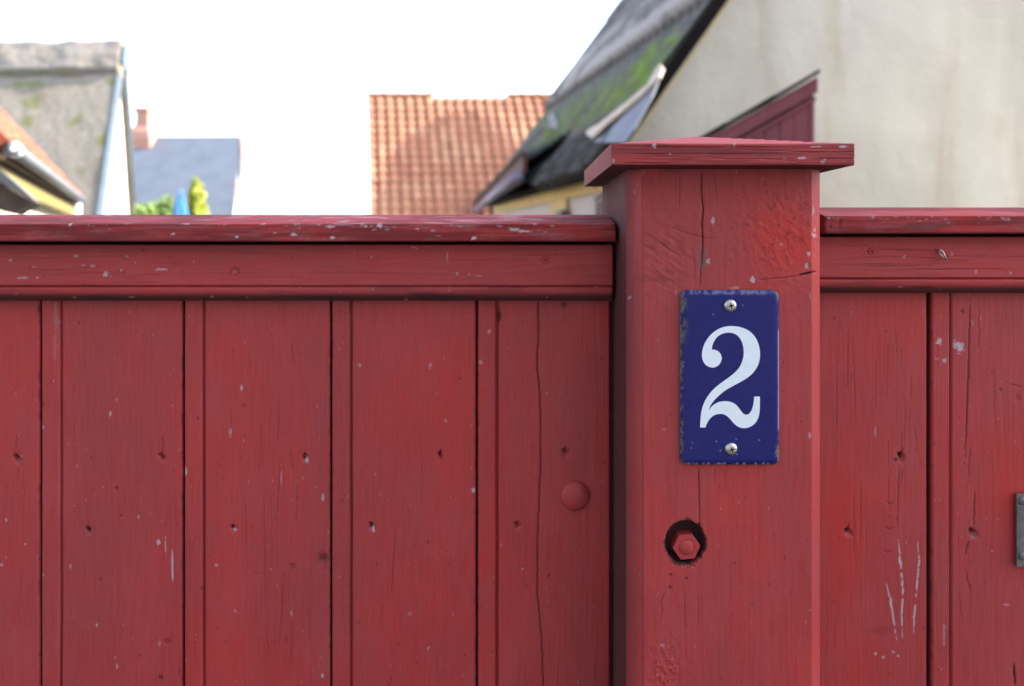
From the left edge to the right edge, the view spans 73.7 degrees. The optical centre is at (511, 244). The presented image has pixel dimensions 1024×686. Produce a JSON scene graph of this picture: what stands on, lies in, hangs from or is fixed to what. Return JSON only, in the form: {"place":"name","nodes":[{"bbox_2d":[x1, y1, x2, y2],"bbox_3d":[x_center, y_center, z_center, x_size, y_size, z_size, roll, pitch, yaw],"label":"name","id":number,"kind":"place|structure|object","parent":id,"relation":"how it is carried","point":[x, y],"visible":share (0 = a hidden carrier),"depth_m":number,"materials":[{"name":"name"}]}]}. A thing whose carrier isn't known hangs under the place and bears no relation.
{"place":"outdoors","nodes":[
{"label":"outdoors","id":0,"kind":"place"},
{"bbox_2d":[0,108,84,214],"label":"yellow house","id":1,"kind":"structure","parent":0,"point":[27,168],"depth_m":5.60,"materials":[{"name":"red ceramic"}]},
{"bbox_2d":[0,40,137,214],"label":"thatched house","id":2,"kind":"structure","parent":0,"point":[65,106],"depth_m":13.14,"materials":[{"name":"plant"}]},
{"bbox_2d":[132,107,250,214],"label":"slate house","id":3,"kind":"structure","parent":0,"point":[171,165],"depth_m":23.77,"materials":[{"name":"grey stone"}]},
{"bbox_2d":[0,0,618,214],"label":"sky","id":4,"kind":"structure","parent":0,"point":[295,78],"materials":[{"name":"white"}]},
{"bbox_2d":[367,92,550,214],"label":"tiled house","id":5,"kind":"structure","parent":0,"point":[429,154],"depth_m":17.27,"materials":[{"name":"orange tile"}]},
{"bbox_2d":[594,69,819,214],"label":"red shed","id":6,"kind":"structure","parent":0,"point":[789,116],"depth_m":4.59,"materials":[{"name":"paint"}]},
{"bbox_2d":[472,0,1023,214],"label":"cream house","id":7,"kind":"structure","parent":0,"point":[918,103],"depth_m":6.99,"materials":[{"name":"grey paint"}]},
{"label":"ground","id":8,"kind":"structure","parent":0,"visible":0},
{"bbox_2d":[134,193,175,214],"bbox_3d":[-6.245,0.261,12.014,0.944,2.321,0.965,0,0,0],"label":"shrub","id":9,"kind":"object","parent":8,"relation":"on","point":[162,206],"visible":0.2,"depth_m":11.86,"materials":[{"name":"green plant"}]},
{"bbox_2d":[174,189,187,214],"bbox_3d":[-5.577,0.245,11.500,0.292,2.350,0.292,0,0,22],"label":"folded parasol","id":10,"kind":"object","parent":8,"relation":"on","point":[180,208],"visible":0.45,"depth_m":11.45,"materials":[{"name":"blue fabric"}]},
{"bbox_2d":[186,176,209,214],"bbox_3d":[-5.610,0.110,12.135,0.458,2.624,0.521,0,0,25],"label":"bush","id":11,"kind":"object","parent":8,"relation":"on","point":[196,204],"visible":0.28,"depth_m":12.02,"materials":[{"name":"yellow plant"}]},
{"bbox_2d":[584,137,854,685],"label":"gate post","id":12,"kind":"object","parent":8,"relation":"on","point":[715,575],"visible":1,"depth_m":0.57,"materials":[{"name":"red paint"}]},
{"bbox_2d":[0,215,615,685],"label":"fence panel","id":13,"kind":"object","parent":12,"relation":"attached to","point":[304,449],"visible":1,"depth_m":0.66,"materials":[{"name":"red paint"}]},
{"bbox_2d":[679,290,778,464],"bbox_3d":[0.183,0.112,0.571,0.083,0.147,0.008,0,0,0],"label":"house number plate","id":14,"kind":"object","parent":12,"relation":"attached to","point":[728,377],"visible":1,"depth_m":0.57,"materials":[{"name":"blue metal"}]},
{"bbox_2d":[820,207,1023,685],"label":"fence panel","id":15,"kind":"object","parent":12,"relation":"attached to","point":[921,446],"visible":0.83,"depth_m":0.66,"materials":[{"name":"red paint"}]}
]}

